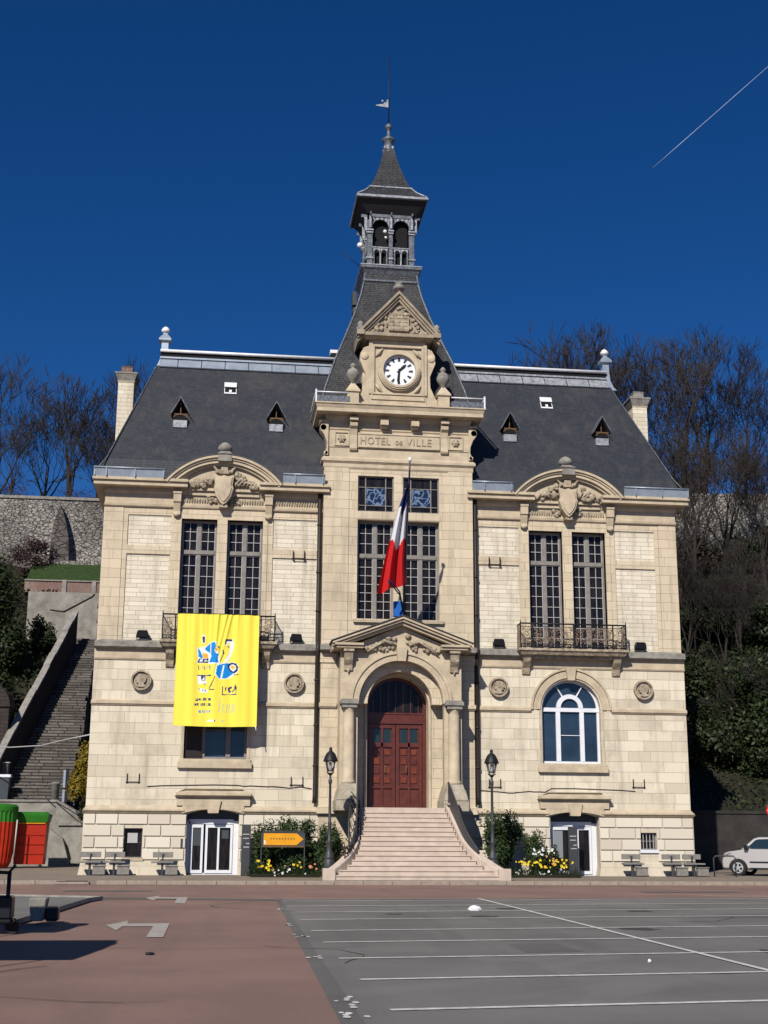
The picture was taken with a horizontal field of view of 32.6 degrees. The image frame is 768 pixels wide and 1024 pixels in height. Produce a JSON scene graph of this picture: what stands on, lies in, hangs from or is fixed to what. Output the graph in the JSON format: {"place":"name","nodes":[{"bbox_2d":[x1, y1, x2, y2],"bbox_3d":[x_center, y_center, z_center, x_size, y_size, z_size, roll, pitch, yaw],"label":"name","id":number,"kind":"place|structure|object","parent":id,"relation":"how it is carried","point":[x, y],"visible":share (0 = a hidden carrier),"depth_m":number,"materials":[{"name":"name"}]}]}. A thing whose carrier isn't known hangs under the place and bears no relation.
{"place":"outdoors","nodes":[
{"label":"outdoors","id":0,"kind":"place"},
{"bbox_2d":[0,865,19,933],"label":"market trolley","id":1,"kind":"object","parent":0,"point":[7,908],"visible":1,"depth_m":22.40,"materials":[{"name":"black metal"}]},
{"bbox_2d":[0,566,90,811],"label":"hillside","id":2,"kind":"structure","parent":0,"point":[22,686],"depth_m":81.31,"materials":[{"name":"green plant"}]},
{"bbox_2d":[0,686,15,743],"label":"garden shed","id":3,"kind":"structure","parent":2,"relation":"on","point":[7,706],"depth_m":67.63,"materials":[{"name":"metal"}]},
{"bbox_2d":[0,552,33,673],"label":"evergreen bush","id":4,"kind":"object","parent":2,"relation":"on","point":[11,650],"visible":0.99,"depth_m":79.01,"materials":[{"name":"green plant"}]},
{"bbox_2d":[0,414,43,494],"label":"bare tree","id":5,"kind":"object","parent":2,"relation":"on","point":[12,437],"visible":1,"depth_m":98.84,"materials":[{"name":"brown plant"}]},
{"bbox_2d":[0,349,64,492],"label":"bare tree","id":6,"kind":"object","parent":2,"relation":"on","point":[12,381],"visible":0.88,"depth_m":102.85,"materials":[{"name":"brown plant"}]},
{"bbox_2d":[0,610,78,773],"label":"stair parapet wall","id":7,"kind":"structure","parent":2,"relation":"on","point":[19,732],"depth_m":72.17,"materials":[{"name":"stone"}]},
{"bbox_2d":[29,613,57,651],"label":"evergreen bush","id":8,"kind":"object","parent":2,"relation":"on","point":[42,635],"visible":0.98,"depth_m":82.24,"materials":[{"name":"green plant"}]},
{"bbox_2d":[0,495,103,568],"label":"fortress wall","id":9,"kind":"structure","parent":2,"relation":"on","point":[71,528],"depth_m":93.13,"materials":[{"name":"grey stone"}]},
{"bbox_2d":[9,638,96,808],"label":"hillside stairs","id":10,"kind":"structure","parent":2,"relation":"on","point":[37,771],"depth_m":70.81,"materials":[{"name":"stone"}]},
{"bbox_2d":[0,396,115,495],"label":"bare tree","id":11,"kind":"object","parent":2,"relation":"on","point":[47,466],"visible":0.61,"depth_m":103.80,"materials":[{"name":"brown plant"}]},
{"bbox_2d":[24,579,99,592],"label":"brick terrace wall","id":12,"kind":"structure","parent":2,"relation":"on","point":[72,586],"depth_m":88.11,"materials":[{"name":"brick"}]},
{"bbox_2d":[26,591,98,639],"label":"concrete wall","id":13,"kind":"structure","parent":2,"relation":"on","point":[56,608],"depth_m":84.97,"materials":[{"name":"grey concrete"}]},
{"bbox_2d":[24,563,100,598],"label":"terrace lawn","id":14,"kind":"structure","parent":2,"relation":"on","point":[73,572],"depth_m":90.14,"materials":[{"name":"green plant"}]},
{"bbox_2d":[3,536,58,572],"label":"bramble","id":15,"kind":"object","parent":14,"relation":"on","point":[27,556],"visible":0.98,"depth_m":90.64,"materials":[{"name":"brown plant"}]},
{"bbox_2d":[34,364,117,496],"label":"bare tree","id":16,"kind":"object","parent":2,"relation":"on","point":[70,478],"visible":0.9,"depth_m":102.15,"materials":[{"name":"brown plant"}]},
{"bbox_2d":[49,421,114,492],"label":"bare tree","id":17,"kind":"object","parent":2,"relation":"on","point":[97,449],"visible":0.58,"depth_m":100.79,"materials":[{"name":"brown plant"}]},
{"bbox_2d":[57,402,116,497],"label":"bare tree","id":18,"kind":"object","parent":2,"relation":"on","point":[107,435],"visible":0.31,"depth_m":106.40,"materials":[{"name":"brown plant"}]},
{"bbox_2d":[92,357,153,446],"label":"bare tree","id":19,"kind":"object","parent":2,"relation":"on","point":[113,399],"visible":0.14,"depth_m":103.66,"materials":[{"name":"brown plant"}]},
{"bbox_2d":[0,884,767,1023],"bbox_3d":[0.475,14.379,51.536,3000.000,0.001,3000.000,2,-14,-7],"label":"ground","id":20,"kind":"structure","parent":0,"point":[218,963],"depth_m":19.11,"materials":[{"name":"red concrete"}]},
{"bbox_2d":[0,896,99,924],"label":"traffic island","id":21,"kind":"structure","parent":20,"relation":"on","point":[22,909],"depth_m":31.31,"materials":[{"name":"grey concrete"}]},
{"bbox_2d":[29,897,59,920],"bbox_3d":[-6.462,7.560,25.018,0.557,0.420,0.474,2,-14,-7],"label":"concrete base block","id":22,"kind":"object","parent":21,"relation":"on","point":[41,909],"depth_m":24.82,"materials":[{"name":"black paint"}]},
{"bbox_2d":[0,894,102,922],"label":"island edging","id":23,"kind":"object","parent":21,"relation":"on","point":[63,907],"visible":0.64,"depth_m":33.02,"materials":[{"name":"concrete"}]},
{"bbox_2d":[107,921,169,936],"bbox_3d":[-4.525,7.558,23.869,1.170,0.001,4.300,2,-14,-7],"label":"road arrow","id":24,"kind":"object","parent":20,"relation":"on","point":[158,929],"visible":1,"depth_m":24.32,"materials":[{"name":"white paint"}]},
{"bbox_2d":[276,900,364,1023],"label":"asphalt strip","id":25,"kind":"object","parent":20,"relation":"on","point":[331,988],"visible":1,"depth_m":15.69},
{"bbox_2d":[0,880,767,884],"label":"kerb","id":26,"kind":"structure","parent":20,"relation":"on","point":[110,882],"depth_m":45.19,"materials":[{"name":"concrete"}]},
{"bbox_2d":[281,899,767,1023],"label":"parking lot","id":27,"kind":"structure","parent":20,"relation":"on","point":[352,920],"depth_m":18.23,"materials":[{"name":"grey asphalt"}]},
{"bbox_2d":[509,943,583,951],"bbox_3d":[2.456,6.717,20.257,0.900,0.001,1.600,2,-14,-7],"label":"asphalt patch","id":28,"kind":"object","parent":27,"relation":"on","point":[551,947],"visible":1,"depth_m":20.14,"materials":[{"name":"grey asphalt"}]},
{"bbox_2d":[340,951,767,958],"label":"parking line","id":29,"kind":"object","parent":27,"relation":"on","point":[550,954],"visible":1,"depth_m":19.06,"materials":[{"name":"white paint"}]},
{"bbox_2d":[361,971,767,979],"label":"parking line","id":30,"kind":"object","parent":27,"relation":"on","point":[561,975],"visible":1,"depth_m":16.21,"materials":[{"name":"white paint"}]},
{"bbox_2d":[390,1000,767,1009],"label":"parking line","id":31,"kind":"object","parent":27,"relation":"on","point":[575,1005],"visible":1,"depth_m":13.37,"materials":[{"name":"white paint"}]},
{"bbox_2d":[477,898,767,970],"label":"line","id":32,"kind":"object","parent":27,"relation":"on","point":[639,938],"visible":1,"depth_m":21.66,"materials":[{"name":"white paint"}]},
{"bbox_2d":[0,866,767,883],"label":"pavement","id":33,"kind":"structure","parent":0,"point":[66,873],"depth_m":48.61,"materials":[{"name":"grey concrete"}]},
{"bbox_2d":[0,803,18,866],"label":"ribbed container","id":34,"kind":"object","parent":33,"relation":"on","point":[8,822],"visible":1,"depth_m":58.07,"materials":[{"name":"red plastic"}]},
{"bbox_2d":[13,812,52,867],"bbox_3d":[-16.012,14.866,59.605,1.650,2.460,1.315,2,-14,-7],"label":"skip container","id":35,"kind":"object","parent":33,"relation":"on","point":[32,837],"visible":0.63,"depth_m":59.15,"materials":[{"name":"red plastic"}]},
{"bbox_2d":[0,799,82,865],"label":"front retaining wall","id":36,"kind":"structure","parent":33,"relation":"on","point":[64,846],"depth_m":63.19,"materials":[{"name":"concrete"}]},
{"bbox_2d":[65,740,88,803],"bbox_3d":[-14.508,12.469,63.160,1.544,3.048,1.169,2,-14,-7],"label":"yellow shrub","id":37,"kind":"object","parent":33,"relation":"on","point":[77,786],"visible":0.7,"depth_m":62.87,"materials":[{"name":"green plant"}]},
{"bbox_2d":[78,852,105,874],"bbox_3d":[-10.991,13.254,49.540,1.030,0.860,0.460,2,-14,-7],"label":"stone bench","id":38,"kind":"object","parent":33,"relation":"on","point":[98,869],"visible":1,"depth_m":49.40,"materials":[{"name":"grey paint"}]},
{"bbox_2d":[102,852,129,875],"bbox_3d":[-10.098,13.286,49.647,1.030,0.860,0.460,2,-14,-7],"label":"stone bench","id":39,"kind":"object","parent":33,"relation":"on","point":[123,869],"visible":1,"depth_m":49.50,"materials":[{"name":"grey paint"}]},
{"bbox_2d":[241,825,250,875],"bbox_3d":[-5.286,12.930,50.260,0.340,1.900,0.146,2,-14,-7],"label":"information totem","id":40,"kind":"object","parent":33,"relation":"on","point":[245,846],"visible":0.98,"depth_m":50.20,"materials":[{"name":"grey paint"}]},
{"bbox_2d":[260,831,304,873],"bbox_3d":[-3.806,12.847,49.383,1.660,1.660,0.066,2,-14,-7],"label":"arrow sign","id":41,"kind":"object","parent":33,"relation":"on","point":[282,838],"visible":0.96,"depth_m":49.48,"materials":[{"name":"orange metal"}]},
{"bbox_2d":[245,859,321,877],"bbox_3d":[-3.752,13.432,49.552,3.008,0.685,2.417,2,-14,-7],"label":"flower bed","id":42,"kind":"object","parent":33,"relation":"on","point":[282,872],"visible":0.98,"depth_m":48.84,"materials":[{"name":"plant"}]},
{"bbox_2d":[250,818,281,872],"bbox_3d":[-4.509,12.876,50.401,1.266,2.222,1.243,2,-14,-7],"label":"hedge bush","id":43,"kind":"object","parent":42,"relation":"on","point":[268,853],"visible":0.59,"depth_m":50.25,"materials":[{"name":"green plant"}]},
{"bbox_2d":[270,814,319,872],"bbox_3d":[-3.442,12.786,50.413,2.135,2.423,1.557,2,-14,-7],"label":"hedge bush","id":44,"kind":"object","parent":33,"relation":"on","point":[294,855],"visible":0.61,"depth_m":50.27,"materials":[{"name":"green plant"}]},
{"bbox_2d":[314,821,342,872],"bbox_3d":[-2.104,12.842,50.036,1.207,2.137,1.526,2,-14,-7],"label":"hedge bush","id":45,"kind":"object","parent":33,"relation":"on","point":[322,844],"visible":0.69,"depth_m":49.93,"materials":[{"name":"green plant"}]},
{"bbox_2d":[323,747,337,867],"bbox_3d":[-1.981,10.966,48.006,0.541,4.680,0.541,2,-14,-7],"label":"street lamp","id":46,"kind":"object","parent":33,"relation":"on","point":[330,760],"visible":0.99,"depth_m":48.01,"materials":[{"name":"black metal"}]},
{"bbox_2d":[77,57,696,880],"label":"town hall","id":47,"kind":"structure","parent":33,"relation":"on","point":[545,505],"depth_m":54.05,"materials":[{"name":"stone"}]},
{"bbox_2d":[121,828,142,860],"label":"cellar window","id":48,"kind":"structure","parent":47,"relation":"in","point":[133,836],"depth_m":50.64,"materials":[{"name":"black glass"}]},
{"bbox_2d":[178,520,216,612],"bbox_3d":[-7.616,2.811,53.648,1.450,5.020,0.140,2,-14,-7],"label":"window","id":49,"kind":"structure","parent":47,"relation":"in","point":[198,538],"depth_m":53.80,"materials":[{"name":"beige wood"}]},
{"bbox_2d":[185,810,238,874],"bbox_3d":[-6.721,12.936,51.373,2.020,2.520,0.240,2,-14,-7],"label":"glazed door","id":50,"kind":"structure","parent":47,"relation":"in","point":[211,838],"depth_m":51.30,"materials":[{"name":"white glass"}]},
{"bbox_2d":[183,726,246,758],"bbox_3d":[-6.676,8.125,52.347,2.480,3.410,0.200,2,-14,-7],"label":"window","id":51,"kind":"structure","parent":47,"relation":"in","point":[200,742],"depth_m":52.13,"materials":[{"name":"blue glass"}]},
{"bbox_2d":[173,613,258,730],"bbox_3d":[-6.566,6.258,51.651,3.239,4.593,0.127,2,-14,-7],"label":"banner","id":52,"kind":"object","parent":47,"relation":"hanging from","point":[216,676],"visible":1,"depth_m":51.66,"materials":[{"name":"yellow fabric"}]},
{"bbox_2d":[225,522,262,638],"bbox_3d":[-5.761,2.877,53.871,1.450,5.020,0.140,2,-14,-7],"label":"window","id":53,"kind":"structure","parent":47,"relation":"in","point":[244,539],"depth_m":54.03,"materials":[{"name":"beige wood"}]},
{"bbox_2d":[357,521,392,618],"bbox_3d":[-0.396,2.431,54.311,1.510,4.160,0.140,2,-14,-7],"label":"window","id":54,"kind":"structure","parent":47,"relation":"in","point":[373,538],"depth_m":54.32,"materials":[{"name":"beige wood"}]},
{"bbox_2d":[358,476,393,511],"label":"leaded window","id":55,"kind":"structure","parent":47,"relation":"in","point":[375,494],"depth_m":54.90,"materials":[{"name":"blue glass"}]},
{"bbox_2d":[366,678,425,807],"bbox_3d":[0.461,9.327,53.147,2.520,5.260,0.210,2,-14,-7],"label":"entrance door","id":56,"kind":"structure","parent":47,"relation":"in","point":[396,708],"depth_m":53.11,"materials":[{"name":"red paint"}]},
{"bbox_2d":[393,598,402,616],"bbox_3d":[0.570,3.784,52.467,0.380,0.824,0.220,2,-14,-7],"label":"flag holder shield","id":57,"kind":"object","parent":47,"relation":"attached to","point":[397,610],"visible":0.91,"depth_m":52.34,"materials":[{"name":"blue paint"}]},
{"bbox_2d":[377,457,411,614],"bbox_3d":[0.420,1.040,51.735,1.240,5.923,2.867,2,-14,-7],"label":"flag","id":58,"kind":"object","parent":57,"relation":"attached to","point":[394,573],"visible":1,"depth_m":51.66,"materials":[{"name":"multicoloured fabric"}]},
{"bbox_2d":[403,523,437,619],"bbox_3d":[1.494,2.498,54.539,1.520,4.160,0.140,2,-14,-7],"label":"window","id":59,"kind":"structure","parent":47,"relation":"in","point":[421,591],"depth_m":54.57,"materials":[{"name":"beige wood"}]},
{"bbox_2d":[403,478,438,513],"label":"leaded window","id":60,"kind":"structure","parent":47,"relation":"in","point":[424,493],"depth_m":55.15,"materials":[{"name":"blue glass"}]},
{"bbox_2d":[529,532,562,647],"bbox_3d":[6.770,3.324,55.383,1.450,5.020,0.140,2,-14,-7],"label":"window","id":61,"kind":"structure","parent":47,"relation":"in","point":[544,548],"depth_m":55.47,"materials":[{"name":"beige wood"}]},
{"bbox_2d":[542,680,600,763],"bbox_3d":[7.646,8.644,54.109,2.480,3.410,0.130,2,-14,-7],"label":"arched window","id":62,"kind":"structure","parent":47,"relation":"in","point":[570,711],"depth_m":54.09,"materials":[{"name":"blue glass"}]},
{"bbox_2d":[550,813,596,875],"bbox_3d":[7.589,13.443,53.085,2.020,2.520,0.270,2,-14,-7],"label":"glazed door","id":63,"kind":"structure","parent":47,"relation":"in","point":[585,824],"depth_m":53.08,"materials":[{"name":"white glass"}]},
{"bbox_2d":[572,534,606,649],"bbox_3d":[8.626,3.391,55.607,1.450,5.020,0.140,2,-14,-7],"label":"window","id":64,"kind":"structure","parent":47,"relation":"in","point":[587,549],"depth_m":55.70,"materials":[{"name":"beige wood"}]},
{"bbox_2d":[484,749,498,864],"bbox_3d":[4.012,11.180,48.729,0.541,4.680,0.541,2,-14,-7],"label":"street lamp","id":65,"kind":"object","parent":33,"relation":"on","point":[491,762],"visible":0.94,"depth_m":48.87,"materials":[{"name":"black metal"}]},
{"bbox_2d":[479,807,524,868],"bbox_3d":[4.658,12.921,51.382,1.879,2.711,1.638,2,-14,-7],"label":"hedge bush","id":66,"kind":"object","parent":33,"relation":"on","point":[508,832],"visible":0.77,"depth_m":51.12,"materials":[{"name":"green plant"}]},
{"bbox_2d":[519,829,553,873],"bbox_3d":[5.905,13.300,51.230,1.289,1.918,1.101,2,-14,-7],"label":"hedge bush","id":67,"kind":"object","parent":33,"relation":"on","point":[532,842],"visible":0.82,"depth_m":51.10,"materials":[{"name":"green plant"}]},
{"bbox_2d":[502,847,582,877],"bbox_3d":[5.958,13.537,50.771,3.508,1.180,2.440,2,-14,-7],"label":"flower bed","id":68,"kind":"object","parent":33,"relation":"on","point":[526,874],"visible":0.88,"depth_m":50.11,"materials":[{"name":"plant"}]},
{"bbox_2d":[568,827,578,874],"bbox_3d":[7.471,13.409,51.897,0.360,1.900,0.146,2,-14,-7],"label":"information totem","id":69,"kind":"object","parent":33,"relation":"on","point":[572,845],"visible":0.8,"depth_m":51.87,"materials":[{"name":"grey paint"}]},
{"bbox_2d":[682,854,709,876],"bbox_3d":[12.425,14.089,52.365,1.030,0.860,0.460,2,-14,-7],"label":"stone bench","id":70,"kind":"object","parent":33,"relation":"on","point":[700,871],"visible":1,"depth_m":52.23,"materials":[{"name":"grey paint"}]},
{"bbox_2d":[691,810,767,869],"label":"wall","id":71,"kind":"structure","parent":33,"relation":"on","point":[719,832],"depth_m":63.71,"materials":[{"name":"grey concrete"}]},
{"bbox_2d":[722,837,767,875],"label":"parked car","id":72,"kind":"object","parent":33,"relation":"on","point":[752,854],"visible":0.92,"depth_m":53.82,"materials":[{"name":"silver metal"}]},
{"bbox_2d":[0,0,767,497],"label":"sky","id":73,"kind":"structure","parent":0,"point":[195,169],"materials":[{"name":"blue"}]},
{"bbox_2d":[103,897,731,899],"bbox_3d":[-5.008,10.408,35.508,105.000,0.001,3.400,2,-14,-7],"label":"curb","id":74,"kind":"structure","parent":0,"point":[406,899],"depth_m":35.04,"materials":[{"name":"concrete"}]},
{"bbox_2d":[678,553,767,810],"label":"hillside","id":75,"kind":"structure","parent":0,"point":[703,778],"depth_m":70.61,"materials":[{"name":"green plant"}]},
{"bbox_2d":[1,561,767,810],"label":"ground ivy","id":76,"kind":"object","parent":75,"relation":"on","point":[754,790],"visible":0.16,"depth_m":75.40,"materials":[{"name":"green plant"}]},
{"bbox_2d":[506,317,620,369],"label":"bare tree","id":77,"kind":"object","parent":75,"relation":"on","point":[565,346],"visible":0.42,"depth_m":106.80,"materials":[{"name":"brown plant"}]},
{"bbox_2d":[536,325,713,440],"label":"bare tree","id":78,"kind":"object","parent":75,"relation":"on","point":[622,372],"visible":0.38,"depth_m":103.86,"materials":[{"name":"brown plant"}]},
{"bbox_2d":[595,344,676,427],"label":"bare tree","id":79,"kind":"object","parent":75,"relation":"on","point":[631,389],"visible":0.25,"depth_m":108.06,"materials":[{"name":"brown plant"}]},
{"bbox_2d":[582,346,694,449],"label":"bare tree","id":80,"kind":"object","parent":75,"relation":"on","point":[639,376],"visible":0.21,"depth_m":112.31,"materials":[{"name":"brown plant"}]},
{"bbox_2d":[624,329,733,479],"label":"bare tree","id":81,"kind":"object","parent":75,"relation":"on","point":[701,372],"visible":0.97,"depth_m":105.04,"materials":[{"name":"brown plant"}]},
{"bbox_2d":[679,602,707,652],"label":"ivy mound","id":82,"kind":"object","parent":75,"relation":"on","point":[687,624],"visible":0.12,"depth_m":84.48,"materials":[{"name":"green plant"}]},
{"bbox_2d":[678,570,712,655],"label":"bare tree","id":83,"kind":"object","parent":75,"relation":"on","point":[694,629],"visible":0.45,"depth_m":84.63,"materials":[{"name":"brown plant"}]},
{"bbox_2d":[632,321,767,493],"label":"bare tree","id":84,"kind":"object","parent":75,"relation":"on","point":[739,376],"visible":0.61,"depth_m":107.99,"materials":[{"name":"brown plant"}]},
{"bbox_2d":[676,529,727,575],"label":"dry scrub","id":85,"kind":"object","parent":75,"relation":"on","point":[703,553],"visible":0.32,"depth_m":94.34,"materials":[{"name":"brown plant"}]},
{"bbox_2d":[675,470,729,608],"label":"bare tree","id":86,"kind":"object","parent":75,"relation":"on","point":[683,539],"visible":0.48,"depth_m":84.28,"materials":[{"name":"brown plant"}]},
{"bbox_2d":[677,554,728,656],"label":"bare tree","id":87,"kind":"object","parent":75,"relation":"on","point":[681,604],"visible":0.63,"depth_m":82.66,"materials":[{"name":"brown plant"}]},
{"bbox_2d":[648,416,764,598],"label":"bare tree","id":88,"kind":"object","parent":75,"relation":"on","point":[706,468],"visible":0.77,"depth_m":91.31,"materials":[{"name":"brown plant"}]},
{"bbox_2d":[648,374,766,490],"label":"bare tree","id":89,"kind":"object","parent":75,"relation":"on","point":[710,420],"visible":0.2,"depth_m":112.78,"materials":[{"name":"brown plant"}]},
{"bbox_2d":[681,650,734,716],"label":"ivy mound","id":90,"kind":"object","parent":75,"relation":"on","point":[698,681],"visible":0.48,"depth_m":77.01,"materials":[{"name":"green plant"}]},
{"bbox_2d":[651,421,767,580],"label":"bare tree","id":91,"kind":"object","parent":75,"relation":"on","point":[730,534],"visible":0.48,"depth_m":94.87,"materials":[{"name":"brown plant"}]},
{"bbox_2d":[684,596,753,652],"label":"ivy mound","id":92,"kind":"object","parent":75,"relation":"on","point":[722,638],"visible":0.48,"depth_m":85.00,"materials":[{"name":"green plant"}]},
{"bbox_2d":[674,354,767,490],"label":"bare tree","id":93,"kind":"object","parent":75,"relation":"on","point":[755,398],"visible":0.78,"depth_m":106.21,"materials":[{"name":"brown plant"}]},
{"bbox_2d":[675,493,767,553],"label":"fortress wall","id":94,"kind":"structure","parent":75,"relation":"on","point":[743,524],"depth_m":99.76,"materials":[{"name":"grey stone"}]},
{"bbox_2d":[679,566,766,684],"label":"bare tree","id":95,"kind":"object","parent":75,"relation":"on","point":[722,603],"visible":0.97,"depth_m":81.58,"materials":[{"name":"brown plant"}]},
{"bbox_2d":[685,693,761,772],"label":"ivy mound","id":96,"kind":"object","parent":75,"relation":"on","point":[706,730],"visible":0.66,"depth_m":71.09,"materials":[{"name":"green plant"}]},
{"bbox_2d":[696,648,767,769],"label":"bare tree","id":97,"kind":"object","parent":75,"relation":"on","point":[754,680],"visible":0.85,"depth_m":72.81,"materials":[{"name":"plant"}]},
{"bbox_2d":[699,553,767,655],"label":"bare tree","id":98,"kind":"object","parent":75,"relation":"on","point":[733,605],"visible":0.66,"depth_m":83.66,"materials":[{"name":"brown plant"}]},
{"bbox_2d":[712,529,761,613],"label":"bare tree","id":99,"kind":"object","parent":75,"relation":"on","point":[730,557],"visible":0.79,"depth_m":90.55,"materials":[{"name":"brown plant"}]},
{"bbox_2d":[716,645,766,709],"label":"ivy mound","id":100,"kind":"object","parent":75,"relation":"on","point":[739,698],"visible":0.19,"depth_m":78.18,"materials":[{"name":"green plant"}]},
{"bbox_2d":[721,696,767,778],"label":"ivy mound","id":101,"kind":"object","parent":75,"relation":"on","point":[757,758],"visible":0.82,"depth_m":70.89,"materials":[{"name":"green plant"}]},
{"bbox_2d":[721,525,767,574],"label":"ivy mound","id":102,"kind":"object","parent":75,"relation":"on","point":[756,549],"visible":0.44,"depth_m":95.18,"materials":[{"name":"green plant"}]},
{"bbox_2d":[723,440,767,589],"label":"bare tree","id":103,"kind":"object","parent":75,"relation":"on","point":[754,477],"visible":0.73,"depth_m":95.05,"materials":[{"name":"brown plant"}]},
{"bbox_2d":[725,642,767,738],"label":"conifer bush","id":104,"kind":"object","parent":75,"relation":"on","point":[747,684],"visible":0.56,"depth_m":74.66,"materials":[{"name":"green plant"}]},
{"bbox_2d":[734,370,767,451],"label":"bare tree","id":105,"kind":"object","parent":75,"relation":"on","point":[761,411],"visible":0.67,"depth_m":108.72,"materials":[{"name":"brown plant"}]},
{"bbox_2d":[742,594,767,648],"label":"ivy mound","id":106,"kind":"object","parent":75,"relation":"on","point":[759,634],"visible":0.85,"depth_m":84.88,"materials":[{"name":"green plant"}]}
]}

